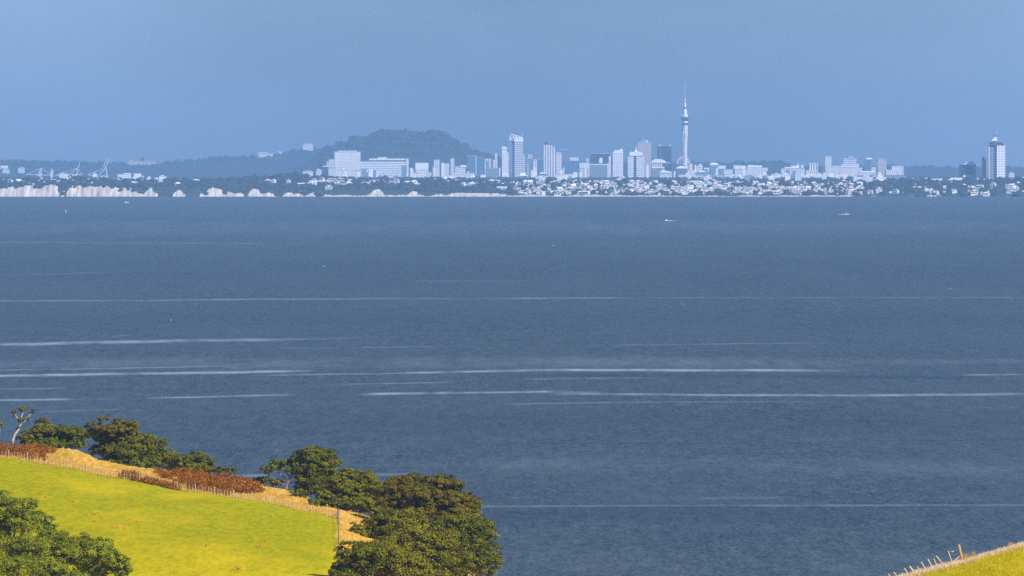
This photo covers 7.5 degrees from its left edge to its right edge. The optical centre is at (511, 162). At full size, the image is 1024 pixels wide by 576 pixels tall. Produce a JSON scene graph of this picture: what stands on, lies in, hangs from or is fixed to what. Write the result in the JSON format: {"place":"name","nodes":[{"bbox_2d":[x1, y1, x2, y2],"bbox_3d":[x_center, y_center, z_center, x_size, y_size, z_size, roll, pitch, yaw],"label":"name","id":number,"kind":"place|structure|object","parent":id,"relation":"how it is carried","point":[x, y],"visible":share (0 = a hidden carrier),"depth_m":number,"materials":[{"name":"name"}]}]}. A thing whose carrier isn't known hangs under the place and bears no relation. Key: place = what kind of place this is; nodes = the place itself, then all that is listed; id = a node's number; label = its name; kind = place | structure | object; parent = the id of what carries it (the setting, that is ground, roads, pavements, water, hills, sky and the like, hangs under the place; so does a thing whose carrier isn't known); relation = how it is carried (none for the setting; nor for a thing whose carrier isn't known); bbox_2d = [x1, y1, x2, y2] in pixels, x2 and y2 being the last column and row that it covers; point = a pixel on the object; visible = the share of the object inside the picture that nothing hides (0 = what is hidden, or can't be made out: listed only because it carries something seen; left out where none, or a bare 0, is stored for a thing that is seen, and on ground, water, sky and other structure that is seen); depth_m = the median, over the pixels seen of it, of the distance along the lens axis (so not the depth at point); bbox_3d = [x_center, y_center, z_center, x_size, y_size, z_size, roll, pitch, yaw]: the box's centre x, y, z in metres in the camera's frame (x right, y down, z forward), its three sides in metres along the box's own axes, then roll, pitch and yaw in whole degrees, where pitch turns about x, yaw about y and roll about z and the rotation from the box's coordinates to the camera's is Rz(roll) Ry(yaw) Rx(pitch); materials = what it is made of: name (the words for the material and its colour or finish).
{"place":"outdoors","nodes":[
{"label":"outdoors","id":0,"kind":"place"},
{"bbox_2d":[0,448,373,575],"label":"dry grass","id":1,"kind":"structure","parent":0,"point":[223,495],"depth_m":1188.68,"materials":[{"name":"plant"}]},
{"bbox_2d":[301,135,501,176],"bbox_3d":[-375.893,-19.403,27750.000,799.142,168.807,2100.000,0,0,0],"label":"volcanic hill","id":2,"kind":"structure","parent":0,"point":[428,159],"depth_m":27137.02,"materials":[{"name":"plant"}]},
{"bbox_2d":[290,128,514,176],"bbox_3d":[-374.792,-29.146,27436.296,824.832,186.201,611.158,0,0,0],"label":"cone woodland","id":3,"kind":"object","parent":2,"relation":"on","point":[328,152],"visible":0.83,"depth_m":27454.12,"materials":[{"name":"plant"}]},
{"bbox_2d":[0,197,1023,575],"bbox_3d":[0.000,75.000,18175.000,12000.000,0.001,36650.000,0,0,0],"label":"sea","id":4,"kind":"structure","parent":0,"point":[714,387],"depth_m":3012.89,"materials":[{"name":"liquid"}]},
{"bbox_2d":[0,448,1023,575],"bbox_3d":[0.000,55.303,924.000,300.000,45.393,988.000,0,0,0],"label":"hillside","id":5,"kind":"structure","parent":0,"point":[173,532],"depth_m":1084.64,"materials":[{"name":"plant"}]},
{"bbox_2d":[10,406,34,441],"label":"windswept tree","id":6,"kind":"object","parent":5,"relation":"on","point":[23,410],"visible":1,"depth_m":1290.86,"materials":[{"name":"green plant"}]},
{"bbox_2d":[0,490,48,573],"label":"tree","id":7,"kind":"object","parent":5,"relation":"on","point":[21,513],"visible":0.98,"depth_m":933.64,"materials":[{"name":"green plant"}]},
{"bbox_2d":[0,440,56,460],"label":"bracken","id":8,"kind":"object","parent":5,"relation":"on","point":[32,450],"visible":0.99,"depth_m":1266.15,"materials":[{"name":"plant"}]},
{"bbox_2d":[0,527,79,575],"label":"tree","id":9,"kind":"object","parent":5,"relation":"on","point":[46,548],"visible":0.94,"depth_m":913.66,"materials":[{"name":"green plant"}]},
{"bbox_2d":[30,417,50,425],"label":"windswept tree","id":10,"kind":"object","parent":5,"relation":"on","point":[44,420],"visible":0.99,"depth_m":1293.95,"materials":[{"name":"green plant"}]},
{"bbox_2d":[0,553,85,575],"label":"tree","id":11,"kind":"object","parent":5,"relation":"on","point":[58,568],"visible":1,"depth_m":889.00,"materials":[{"name":"green plant"}]},
{"bbox_2d":[36,516,58,568],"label":"tree","id":12,"kind":"object","parent":5,"relation":"on","point":[48,522],"visible":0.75,"depth_m":929.85,"materials":[{"name":"green plant"}]},
{"bbox_2d":[15,423,87,448],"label":"coastal tree","id":13,"kind":"object","parent":5,"relation":"on","point":[59,436],"visible":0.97,"depth_m":1287.12,"materials":[{"name":"green plant"}]},
{"bbox_2d":[62,532,119,575],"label":"tree","id":14,"kind":"object","parent":5,"relation":"on","point":[93,562],"visible":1,"depth_m":917.20,"materials":[{"name":"green plant"}]},
{"bbox_2d":[84,413,140,459],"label":"coastal tree","id":15,"kind":"object","parent":5,"relation":"on","point":[109,434],"visible":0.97,"depth_m":1271.01,"materials":[{"name":"green plant"}]},
{"bbox_2d":[106,550,132,575],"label":"tree","id":16,"kind":"object","parent":5,"relation":"on","point":[121,564],"visible":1,"depth_m":915.60,"materials":[{"name":"green plant"}]},
{"bbox_2d":[98,433,178,468],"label":"coastal tree","id":17,"kind":"object","parent":5,"relation":"on","point":[142,451],"visible":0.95,"depth_m":1260.12,"materials":[{"name":"green plant"}]},
{"bbox_2d":[1,450,335,516],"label":"post and batten fence","id":18,"kind":"object","parent":5,"relation":"on","point":[174,483],"visible":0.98,"depth_m":1197.03,"materials":[{"name":"brown wood"}]},
{"bbox_2d":[117,466,264,494],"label":"bracken","id":19,"kind":"object","parent":5,"relation":"on","point":[225,482],"visible":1,"depth_m":1208.20,"materials":[{"name":"plant"}]},
{"bbox_2d":[159,451,222,473],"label":"coastal tree","id":20,"kind":"object","parent":5,"relation":"on","point":[172,461],"visible":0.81,"depth_m":1243.91,"materials":[{"name":"green plant"}]},
{"bbox_2d":[214,466,237,474],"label":"coastal bush","id":21,"kind":"object","parent":5,"relation":"on","point":[233,469],"visible":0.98,"depth_m":1227.56,"materials":[{"name":"green plant"}]},
{"bbox_2d":[252,476,283,487],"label":"coastal bush","id":22,"kind":"object","parent":5,"relation":"on","point":[273,482],"visible":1,"depth_m":1205.62,"materials":[{"name":"green plant"}]},
{"bbox_2d":[288,488,308,497],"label":"coastal bush","id":23,"kind":"object","parent":5,"relation":"on","point":[297,492],"visible":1,"depth_m":1187.60,"materials":[{"name":"green plant"}]},
{"bbox_2d":[260,445,341,495],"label":"windswept tree","id":24,"kind":"object","parent":5,"relation":"on","point":[313,473],"visible":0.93,"depth_m":1204.20,"materials":[{"name":"green plant"}]},
{"bbox_2d":[307,492,384,517],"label":"coastal bush","id":25,"kind":"object","parent":5,"relation":"on","point":[369,507],"visible":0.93,"depth_m":1175.31,"materials":[{"name":"green plant"}]},
{"bbox_2d":[315,467,391,501],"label":"coastal tree","id":26,"kind":"object","parent":5,"relation":"on","point":[362,485],"visible":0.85,"depth_m":1184.79,"materials":[{"name":"green plant"}]},
{"bbox_2d":[328,540,387,575],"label":"spreading tree","id":27,"kind":"object","parent":5,"relation":"on","point":[363,554],"visible":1,"depth_m":953.94,"materials":[{"name":"green plant"}]},
{"bbox_2d":[348,507,431,550],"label":"spreading tree","id":28,"kind":"object","parent":5,"relation":"on","point":[392,520],"visible":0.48,"depth_m":1108.63,"materials":[{"name":"green plant"}]},
{"bbox_2d":[357,523,462,575],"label":"spreading tree","id":29,"kind":"object","parent":5,"relation":"on","point":[400,560],"visible":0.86,"depth_m":998.72,"materials":[{"name":"green plant"}]},
{"bbox_2d":[371,472,483,534],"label":"spreading tree","id":30,"kind":"object","parent":5,"relation":"on","point":[418,491],"visible":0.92,"depth_m":1163.06,"materials":[{"name":"green plant"}]},
{"bbox_2d":[420,513,500,575],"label":"spreading tree","id":31,"kind":"object","parent":5,"relation":"on","point":[473,527],"visible":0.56,"depth_m":1083.80,"materials":[{"name":"green plant"}]},
{"bbox_2d":[454,539,503,575],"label":"spreading tree","id":32,"kind":"object","parent":5,"relation":"on","point":[474,558],"visible":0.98,"depth_m":1067.41,"materials":[{"name":"green plant"}]},
{"bbox_2d":[888,544,962,575],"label":"leaning hill fence","id":33,"kind":"object","parent":5,"relation":"on","point":[960,551],"visible":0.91,"depth_m":761.95,"materials":[{"name":"brown wood"}]},
{"bbox_2d":[0,179,1023,196],"bbox_3d":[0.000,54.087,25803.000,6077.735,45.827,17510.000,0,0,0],"label":"shore","id":34,"kind":"structure","parent":0,"point":[51,190],"depth_m":17068.03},
{"bbox_2d":[27,168,50,176],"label":"port crane","id":35,"kind":"object","parent":34,"relation":"on","point":[38,174],"visible":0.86,"depth_m":23910.82,"materials":[{"name":"paint"}]},
{"bbox_2d":[59,173,67,178],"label":"city building","id":36,"kind":"structure","parent":34,"relation":"on","point":[63,175],"depth_m":23600.00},
{"bbox_2d":[55,161,81,175],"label":"port crane","id":37,"kind":"object","parent":34,"relation":"on","point":[72,172],"visible":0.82,"depth_m":23911.12,"materials":[{"name":"paint"}]},
{"bbox_2d":[88,158,109,177],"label":"port crane","id":38,"kind":"object","parent":34,"relation":"on","point":[106,175],"visible":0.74,"depth_m":23911.15,"materials":[{"name":"paint"}]},
{"bbox_2d":[118,173,130,178],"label":"city building","id":39,"kind":"structure","parent":34,"relation":"on","point":[125,175],"depth_m":23600.00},
{"bbox_2d":[127,157,155,164],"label":"city building","id":40,"kind":"structure","parent":34,"relation":"on","point":[132,162],"depth_m":30930.00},
{"bbox_2d":[258,152,272,157],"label":"city building","id":41,"kind":"structure","parent":34,"relation":"on","point":[262,154],"depth_m":30930.00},
{"bbox_2d":[303,143,312,150],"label":"city building","id":42,"kind":"structure","parent":34,"relation":"on","point":[307,146],"depth_m":30930.00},
{"bbox_2d":[303,170,312,176],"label":"city building","id":43,"kind":"structure","parent":34,"relation":"on","point":[310,172],"depth_m":23800.00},
{"bbox_2d":[297,180,325,184],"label":"cliff house","id":44,"kind":"structure","parent":34,"relation":"on","point":[314,182],"depth_m":17243.00,"materials":[{"name":"white glass"}]},
{"bbox_2d":[323,159,333,167],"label":"city building","id":45,"kind":"structure","parent":34,"relation":"on","point":[330,162],"depth_m":25430.00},
{"bbox_2d":[328,167,335,176],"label":"city building","id":46,"kind":"structure","parent":34,"relation":"on","point":[331,171],"depth_m":24770.00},
{"bbox_2d":[334,151,360,176],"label":"hospital block","id":47,"kind":"structure","parent":34,"relation":"on","point":[348,161],"depth_m":25320.00,"materials":[{"name":"concrete"}]},
{"bbox_2d":[352,170,359,176],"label":"city building","id":48,"kind":"structure","parent":34,"relation":"on","point":[355,173],"depth_m":24659.50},
{"bbox_2d":[361,169,367,176],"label":"city building","id":49,"kind":"structure","parent":34,"relation":"on","point":[364,172],"depth_m":24660.00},
{"bbox_2d":[359,157,408,176],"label":"hospital wing","id":50,"kind":"structure","parent":34,"relation":"on","point":[384,165],"depth_m":25210.00,"materials":[{"name":"concrete"}]},
{"bbox_2d":[401,165,406,176],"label":"city building","id":51,"kind":"structure","parent":34,"relation":"on","point":[404,170],"depth_m":24660.00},
{"bbox_2d":[415,163,427,177],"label":"city building","id":52,"kind":"structure","parent":34,"relation":"on","point":[421,169],"depth_m":24659.00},
{"bbox_2d":[432,166,436,176],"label":"city building","id":53,"kind":"structure","parent":34,"relation":"on","point":[434,171],"depth_m":24549.50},
{"bbox_2d":[434,159,439,175],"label":"city building","id":54,"kind":"structure","parent":34,"relation":"on","point":[437,162],"depth_m":25100.00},
{"bbox_2d":[441,163,448,176],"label":"city building","id":55,"kind":"structure","parent":34,"relation":"on","point":[444,169],"depth_m":24660.00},
{"bbox_2d":[450,158,453,173],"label":"city building","id":56,"kind":"structure","parent":34,"relation":"on","point":[452,165],"depth_m":25210.00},
{"bbox_2d":[451,173,463,177],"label":"city building","id":57,"kind":"structure","parent":34,"relation":"on","point":[454,175],"depth_m":24330.00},
{"bbox_2d":[455,165,465,176],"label":"city building","id":58,"kind":"structure","parent":34,"relation":"on","point":[461,169],"depth_m":24770.00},
{"bbox_2d":[467,156,475,175],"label":"city building","id":59,"kind":"structure","parent":34,"relation":"on","point":[471,164],"depth_m":24880.00,"materials":[{"name":"blue glass"}]},
{"bbox_2d":[477,155,483,176],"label":"city building","id":60,"kind":"structure","parent":34,"relation":"on","point":[480,165],"depth_m":24880.00,"materials":[{"name":"blue glass"}]},
{"bbox_2d":[485,158,491,167],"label":"city building","id":61,"kind":"structure","parent":34,"relation":"on","point":[488,162],"depth_m":24880.00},
{"bbox_2d":[485,168,499,177],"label":"city building","id":62,"kind":"structure","parent":34,"relation":"on","point":[492,172],"depth_m":24440.00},
{"bbox_2d":[493,153,497,167],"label":"city building","id":63,"kind":"structure","parent":34,"relation":"on","point":[495,162],"depth_m":24990.00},
{"bbox_2d":[502,147,508,176],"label":"city tower","id":64,"kind":"structure","parent":34,"relation":"on","point":[505,163],"depth_m":24330.00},
{"bbox_2d":[0,170,1023,196],"bbox_3d":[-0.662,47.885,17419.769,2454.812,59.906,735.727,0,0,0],"label":"shore woodland","id":65,"kind":"object","parent":34,"relation":"on","point":[905,186],"visible":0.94,"depth_m":17261.06,"materials":[{"name":"plant"}]},
{"bbox_2d":[1,176,1022,181],"bbox_3d":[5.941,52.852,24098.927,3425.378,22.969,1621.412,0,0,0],"label":"city parkland","id":66,"kind":"structure","parent":34,"relation":"on","point":[850,179],"depth_m":23496.79,"materials":[{"name":"plant"}]},
{"bbox_2d":[7,178,1019,195],"bbox_3d":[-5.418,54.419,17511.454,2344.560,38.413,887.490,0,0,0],"label":"distant rooftops","id":67,"kind":"object","parent":34,"relation":"on","point":[751,188],"visible":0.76,"depth_m":17296.67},
{"bbox_2d":[509,133,522,176],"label":"city tower","id":68,"kind":"structure","parent":34,"relation":"on","point":[516,139],"depth_m":24550.00,"materials":[{"name":"metal"}]},
{"bbox_2d":[523,154,531,176],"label":"city building","id":69,"kind":"structure","parent":34,"relation":"on","point":[527,165],"depth_m":24660.00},
{"bbox_2d":[40,173,1023,181],"bbox_3d":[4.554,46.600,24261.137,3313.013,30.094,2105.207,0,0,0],"label":"distant rooftops","id":70,"kind":"object","parent":34,"relation":"on","point":[865,177],"visible":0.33,"depth_m":23532.89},
{"bbox_2d":[531,168,536,176],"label":"city building","id":71,"kind":"structure","parent":34,"relation":"on","point":[534,172],"depth_m":24330.00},
{"bbox_2d":[537,159,542,176],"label":"city building","id":72,"kind":"structure","parent":34,"relation":"on","point":[539,165],"depth_m":24770.00,"materials":[{"name":"blue glass"}]},
{"bbox_2d":[544,142,555,176],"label":"city tower","id":73,"kind":"structure","parent":34,"relation":"on","point":[550,160],"depth_m":24660.00,"materials":[{"name":"concrete"}]},
{"bbox_2d":[556,152,561,173],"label":"city building","id":74,"kind":"structure","parent":34,"relation":"on","point":[558,161],"depth_m":24660.00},
{"bbox_2d":[555,174,572,177],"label":"city building","id":75,"kind":"structure","parent":34,"relation":"on","point":[567,175],"depth_m":24330.00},
{"bbox_2d":[560,149,578,175],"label":"city building","id":76,"kind":"structure","parent":34,"relation":"on","point":[571,166],"depth_m":24880.00,"materials":[{"name":"blue glass"}]},
{"bbox_2d":[580,163,589,176],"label":"city building","id":77,"kind":"structure","parent":34,"relation":"on","point":[584,168],"depth_m":24549.00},
{"bbox_2d":[586,153,609,163],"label":"city building","id":78,"kind":"structure","parent":34,"relation":"on","point":[599,158],"depth_m":24880.00,"materials":[{"name":"blue glass"}]},
{"bbox_2d":[590,163,608,177],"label":"city building","id":79,"kind":"structure","parent":34,"relation":"on","point":[599,170],"depth_m":24440.00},
{"bbox_2d":[609,149,622,177],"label":"city tower","id":80,"kind":"structure","parent":34,"relation":"on","point":[616,164],"depth_m":24550.00,"materials":[{"name":"concrete"}]},
{"bbox_2d":[628,148,643,177],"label":"city tower","id":81,"kind":"structure","parent":34,"relation":"on","point":[636,163],"depth_m":24440.00,"materials":[{"name":"white glass"}]},
{"bbox_2d":[638,136,650,176],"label":"city tower","id":82,"kind":"structure","parent":34,"relation":"on","point":[644,147],"depth_m":24990.00,"materials":[{"name":"metal"}]},
{"bbox_2d":[652,167,663,177],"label":"city building","id":83,"kind":"structure","parent":34,"relation":"on","point":[656,171],"depth_m":24330.00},
{"bbox_2d":[651,159,666,166],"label":"city building","id":84,"kind":"structure","parent":34,"relation":"on","point":[657,162],"depth_m":24546.00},
{"bbox_2d":[657,145,670,162],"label":"city tower","id":85,"kind":"structure","parent":34,"relation":"on","point":[663,152],"depth_m":24990.00,"materials":[{"name":"blue glass"}]},
{"bbox_2d":[659,169,671,177],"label":"city building","id":86,"kind":"structure","parent":34,"relation":"on","point":[665,173],"depth_m":24110.00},
{"bbox_2d":[663,162,670,171],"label":"city building","id":87,"kind":"structure","parent":34,"relation":"on","point":[667,166],"depth_m":24770.00,"materials":[{"name":"blue glass"}]},
{"bbox_2d":[676,166,686,177],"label":"city building","id":88,"kind":"structure","parent":34,"relation":"on","point":[681,171],"depth_m":24330.00,"materials":[{"name":"blue glass"}]},
{"bbox_2d":[676,156,692,172],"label":"city building","id":89,"kind":"structure","parent":34,"relation":"on","point":[680,162],"depth_m":24878.00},
{"bbox_2d":[681,98,688,166],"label":"needle tower","id":90,"kind":"structure","parent":34,"relation":"on","point":[684,118],"depth_m":24774.61,"materials":[{"name":"concrete"}]},
{"bbox_2d":[696,164,702,171],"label":"city building","id":91,"kind":"structure","parent":34,"relation":"on","point":[699,168],"depth_m":24660.00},
{"bbox_2d":[695,171,708,175],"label":"city building","id":92,"kind":"structure","parent":34,"relation":"on","point":[704,173],"depth_m":24330.00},
{"bbox_2d":[710,163,718,176],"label":"city building","id":93,"kind":"structure","parent":34,"relation":"on","point":[714,166],"depth_m":24660.00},
{"bbox_2d":[713,166,725,176],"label":"city building","id":94,"kind":"structure","parent":34,"relation":"on","point":[719,170],"depth_m":24440.00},
{"bbox_2d":[723,169,734,176],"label":"city building","id":95,"kind":"structure","parent":34,"relation":"on","point":[728,172],"depth_m":24336.00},
{"bbox_2d":[734,162,746,175],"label":"city building","id":96,"kind":"structure","parent":34,"relation":"on","point":[741,170],"depth_m":24440.00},
{"bbox_2d":[747,165,761,177],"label":"city building","id":97,"kind":"structure","parent":34,"relation":"on","point":[754,170],"depth_m":24330.00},
{"bbox_2d":[781,164,804,175],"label":"city building","id":98,"kind":"structure","parent":34,"relation":"on","point":[794,170],"depth_m":24550.00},
{"bbox_2d":[805,162,817,174],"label":"city building","id":99,"kind":"structure","parent":34,"relation":"on","point":[813,167],"depth_m":24880.00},
{"bbox_2d":[823,156,831,176],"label":"city tower","id":100,"kind":"structure","parent":34,"relation":"on","point":[827,168],"depth_m":24770.00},
{"bbox_2d":[832,166,840,176],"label":"city building","id":101,"kind":"structure","parent":34,"relation":"on","point":[835,170],"depth_m":24990.00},
{"bbox_2d":[839,156,861,174],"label":"city building","id":102,"kind":"structure","parent":34,"relation":"on","point":[850,166],"depth_m":24880.00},
{"bbox_2d":[858,171,875,174],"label":"city building","id":103,"kind":"structure","parent":34,"relation":"on","point":[866,172],"depth_m":24660.00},
{"bbox_2d":[865,158,875,170],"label":"city building","id":104,"kind":"structure","parent":34,"relation":"on","point":[868,167],"depth_m":24990.00,"materials":[{"name":"blue glass"}]},
{"bbox_2d":[877,158,885,176],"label":"city building","id":105,"kind":"structure","parent":34,"relation":"on","point":[881,165],"depth_m":24990.00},
{"bbox_2d":[886,166,903,173],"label":"city building","id":106,"kind":"structure","parent":34,"relation":"on","point":[897,170],"depth_m":24990.00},
{"bbox_2d":[959,161,975,179],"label":"city building","id":107,"kind":"structure","parent":34,"relation":"on","point":[967,169],"depth_m":18300.00,"materials":[{"name":"blue glass"}]},
{"bbox_2d":[982,157,987,179],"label":"city building","id":108,"kind":"structure","parent":34,"relation":"on","point":[984,169],"depth_m":18350.00,"materials":[{"name":"blue glass"}]},
{"bbox_2d":[989,134,1004,179],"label":"city tower","id":109,"kind":"structure","parent":34,"relation":"on","point":[996,157],"depth_m":18251.20,"materials":[{"name":"metal"}]},
{"bbox_2d":[0,151,1023,177],"bbox_3d":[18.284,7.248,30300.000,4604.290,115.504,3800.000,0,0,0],"label":"hills","id":110,"kind":"structure","parent":0,"point":[277,166],"depth_m":29629.30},
{"bbox_2d":[0,146,1023,172],"bbox_3d":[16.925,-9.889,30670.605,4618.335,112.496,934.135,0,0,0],"label":"ridge woodland","id":111,"kind":"object","parent":110,"relation":"on","point":[115,164],"visible":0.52,"depth_m":30606.76,"materials":[{"name":"plant"}]},
{"bbox_2d":[0,0,1023,167],"label":"sky","id":112,"kind":"structure","parent":0,"point":[908,83],"materials":[{"name":"blue"}]},
{"bbox_2d":[899,541,1023,575],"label":"dry grass","id":113,"kind":"structure","parent":0,"point":[945,565],"depth_m":757.14,"materials":[{"name":"plant"}]},
{"bbox_2d":[914,547,1023,575],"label":"pasture grass","id":114,"kind":"structure","parent":0,"point":[988,565],"depth_m":741.63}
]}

